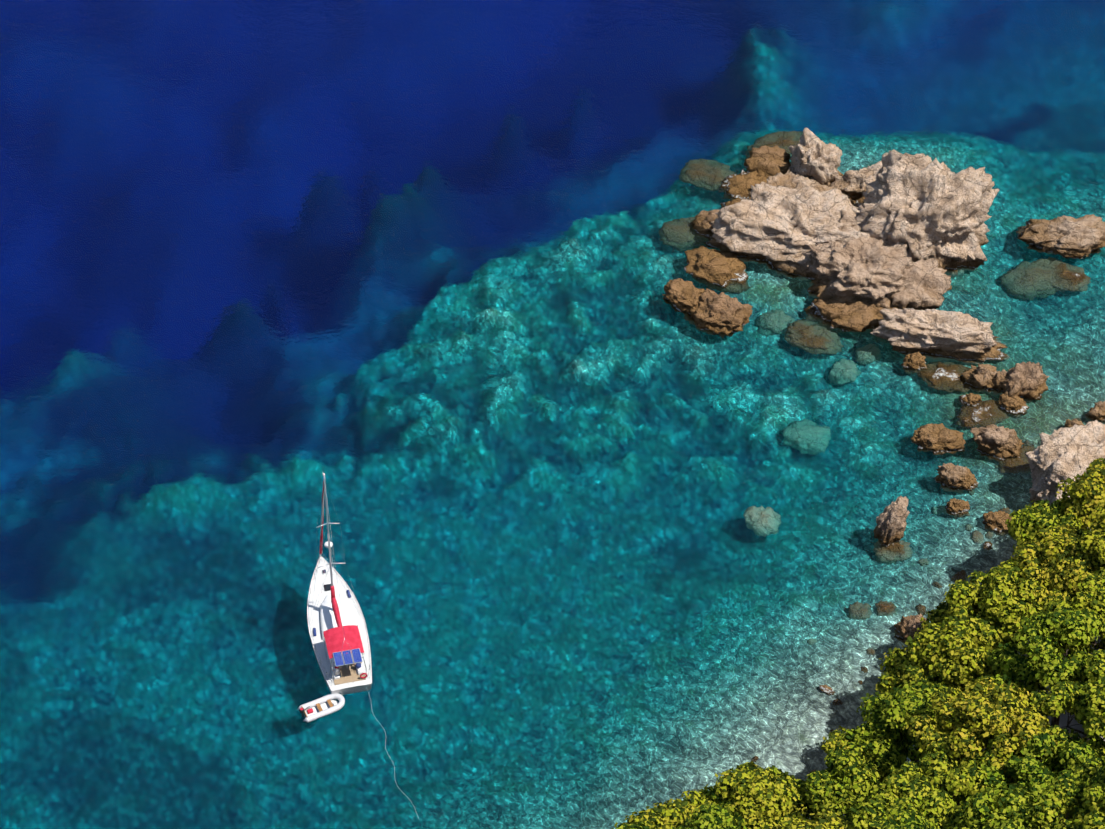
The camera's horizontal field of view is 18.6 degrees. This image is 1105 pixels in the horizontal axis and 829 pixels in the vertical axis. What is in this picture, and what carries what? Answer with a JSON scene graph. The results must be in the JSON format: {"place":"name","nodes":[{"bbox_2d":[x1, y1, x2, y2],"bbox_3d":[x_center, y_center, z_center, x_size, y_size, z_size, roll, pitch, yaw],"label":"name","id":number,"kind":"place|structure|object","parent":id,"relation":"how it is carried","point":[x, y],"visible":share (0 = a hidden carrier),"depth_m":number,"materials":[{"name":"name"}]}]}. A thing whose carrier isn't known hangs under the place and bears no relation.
{"place":"outdoors","nodes":[
{"label":"outdoors","id":0,"kind":"place"},
{"bbox_2d":[0,0,1104,828],"bbox_3d":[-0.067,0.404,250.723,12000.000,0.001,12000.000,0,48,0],"label":"sea water","id":1,"kind":"structure","parent":0,"point":[400,274],"depth_m":252.46,"materials":[{"name":"teal liquid"}]},
{"bbox_2d":[297,693,344,721],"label":"dinghy","id":2,"kind":"object","parent":1,"relation":"on","point":[321,707],"visible":1,"depth_m":232.25,"materials":[{"name":"white rubber"}]},
{"bbox_2d":[307,469,371,694],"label":"sailing yacht","id":3,"kind":"object","parent":1,"relation":"on","point":[338,632],"visible":0.98,"depth_m":234.06,"materials":[{"name":"white plastic"}]},
{"bbox_2d":[843,634,1104,828],"bbox_3d":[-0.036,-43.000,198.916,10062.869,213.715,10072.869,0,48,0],"label":"sea bed and shore ground","id":4,"kind":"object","parent":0,"point":[1063,720],"depth_m":225.44,"materials":[{"name":"brown soil"}]},
{"bbox_2d":[612,821,654,828],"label":"tree","id":5,"kind":"object","parent":4,"relation":"on","point":[638,825],"visible":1,"depth_m":214.67,"materials":[{"name":"green plant"}]},
{"bbox_2d":[623,789,718,828],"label":"tree","id":6,"kind":"object","parent":4,"relation":"on","point":[663,816],"visible":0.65,"depth_m":217.63,"materials":[{"name":"green plant"}]},
{"bbox_2d":[676,787,730,826],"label":"tree","id":7,"kind":"object","parent":4,"relation":"on","point":[705,788],"visible":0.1,"depth_m":217.76,"materials":[{"name":"green plant"}]},
{"bbox_2d":[672,802,746,828],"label":"tree","id":8,"kind":"object","parent":4,"relation":"on","point":[713,816],"visible":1,"depth_m":213.36,"materials":[{"name":"green plant"}]},
{"bbox_2d":[701,762,798,824],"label":"tree","id":9,"kind":"object","parent":4,"relation":"on","point":[710,790],"visible":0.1,"depth_m":219.22,"materials":[{"name":"green plant"}]},
{"bbox_2d":[714,761,808,828],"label":"tree","id":10,"kind":"object","parent":4,"relation":"on","point":[757,795],"visible":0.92,"depth_m":216.39,"materials":[{"name":"green plant"}]},
{"bbox_2d":[765,809,855,828],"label":"tree","id":11,"kind":"object","parent":4,"relation":"on","point":[832,822],"visible":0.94,"depth_m":206.85,"materials":[{"name":"green plant"}]},
{"bbox_2d":[792,742,883,828],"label":"tree","id":12,"kind":"object","parent":4,"relation":"on","point":[843,782],"visible":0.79,"depth_m":215.84,"materials":[{"name":"green plant"}]},
{"bbox_2d":[684,128,998,331],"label":"islet rock","id":13,"kind":"object","parent":4,"relation":"on","point":[905,231],"visible":0.9,"depth_m":259.57,"materials":[{"name":"stone"}]},
{"bbox_2d":[821,725,886,784],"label":"tree","id":14,"kind":"object","parent":4,"relation":"on","point":[832,741],"visible":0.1,"depth_m":221.64,"materials":[{"name":"green plant"}]},
{"bbox_2d":[663,214,1104,644],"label":"scattered rocks","id":15,"kind":"object","parent":4,"relation":"on","point":[1063,236],"visible":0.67,"depth_m":251.51,"materials":[{"name":"stone"}]},
{"bbox_2d":[807,543,988,777],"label":"shore stones","id":16,"kind":"object","parent":4,"relation":"on","point":[824,687],"visible":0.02,"depth_m":233.58,"materials":[{"name":"stone"}]},
{"bbox_2d":[839,679,960,790],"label":"tree","id":17,"kind":"object","parent":4,"relation":"on","point":[885,736],"visible":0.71,"depth_m":220.26,"materials":[{"name":"green plant"}]},
{"bbox_2d":[846,789,955,828],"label":"tree","id":18,"kind":"object","parent":4,"relation":"on","point":[935,807],"visible":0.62,"depth_m":207.84,"materials":[{"name":"green plant"}]},
{"bbox_2d":[879,812,930,828],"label":"tree","id":19,"kind":"object","parent":4,"relation":"on","point":[910,822],"visible":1,"depth_m":200.71,"materials":[{"name":"green plant"}]},
{"bbox_2d":[875,647,939,730],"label":"tree","id":20,"kind":"object","parent":4,"relation":"on","point":[895,663],"visible":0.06,"depth_m":226.25,"materials":[{"name":"green plant"}]},
{"bbox_2d":[866,737,1007,828],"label":"tree","id":21,"kind":"object","parent":4,"relation":"on","point":[939,767],"visible":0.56,"depth_m":209.82,"materials":[{"name":"green plant"}]},
{"bbox_2d":[870,308,1007,360],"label":"rock","id":22,"kind":"object","parent":4,"relation":"on","point":[957,335],"visible":1,"depth_m":253.82,"materials":[{"name":"stone"}]},
{"bbox_2d":[901,611,1002,702],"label":"tree","id":23,"kind":"object","parent":4,"relation":"on","point":[955,654],"visible":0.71,"depth_m":223.03,"materials":[{"name":"green plant"}]},
{"bbox_2d":[935,369,979,420],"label":"sunken rocks","id":24,"kind":"object","parent":4,"relation":"on","point":[939,372],"depth_m":253.81,"materials":[{"name":"stone"}]},
{"bbox_2d":[917,589,1004,649],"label":"tree","id":25,"kind":"object","parent":4,"relation":"on","point":[939,614],"visible":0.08,"depth_m":230.20,"materials":[{"name":"green plant"}]},
{"bbox_2d":[906,676,1057,783],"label":"tree","id":26,"kind":"object","parent":4,"relation":"on","point":[979,716],"visible":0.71,"depth_m":211.59,"materials":[{"name":"green plant"}]},
{"bbox_2d":[944,557,1051,654],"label":"tree","id":27,"kind":"object","parent":4,"relation":"on","point":[1001,591],"visible":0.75,"depth_m":226.17,"materials":[{"name":"green plant"}]},
{"bbox_2d":[936,783,1072,828],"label":"tree","id":28,"kind":"object","parent":4,"relation":"on","point":[1013,806],"visible":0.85,"depth_m":203.89,"materials":[{"name":"green plant"}]},
{"bbox_2d":[958,727,1104,827],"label":"tree","id":29,"kind":"object","parent":4,"relation":"on","point":[1035,776],"visible":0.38,"depth_m":208.49,"materials":[{"name":"green plant"}]},
{"bbox_2d":[980,606,1104,729],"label":"tree","id":30,"kind":"object","parent":4,"relation":"on","point":[1045,663],"visible":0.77,"depth_m":217.43,"materials":[{"name":"green plant"}]},
{"bbox_2d":[1005,499,1083,556],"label":"tree","id":31,"kind":"object","parent":4,"relation":"on","point":[1026,524],"visible":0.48,"depth_m":233.61,"materials":[{"name":"green plant"}]},
{"bbox_2d":[1010,523,1104,612],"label":"tree","id":32,"kind":"object","parent":4,"relation":"on","point":[1058,560],"visible":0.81,"depth_m":226.55,"materials":[{"name":"green plant"}]},
{"bbox_2d":[1025,420,1104,509],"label":"rock","id":33,"kind":"object","parent":4,"relation":"on","point":[1055,457],"visible":0.58,"depth_m":242.07,"materials":[{"name":"stone"}]},
{"bbox_2d":[1027,649,1104,757],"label":"tree","id":34,"kind":"object","parent":4,"relation":"on","point":[1086,701],"visible":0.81,"depth_m":211.58,"materials":[{"name":"green plant"}]},
{"bbox_2d":[1029,758,1104,828],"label":"tree","id":35,"kind":"object","parent":4,"relation":"on","point":[1072,796],"visible":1,"depth_m":200.13,"materials":[{"name":"green plant"}]},
{"bbox_2d":[1043,567,1104,653],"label":"tree","id":36,"kind":"object","parent":4,"relation":"on","point":[1091,598],"visible":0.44,"depth_m":220.01,"materials":[{"name":"green plant"}]},
{"bbox_2d":[1055,457,1104,531],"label":"tree","id":37,"kind":"object","parent":4,"relation":"on","point":[1086,493],"visible":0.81,"depth_m":233.85,"materials":[{"name":"green plant"}]},
{"bbox_2d":[1077,499,1104,571],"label":"tree","id":38,"kind":"object","parent":4,"relation":"on","point":[1094,539],"visible":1,"depth_m":224.95,"materials":[{"name":"green plant"}]}
]}

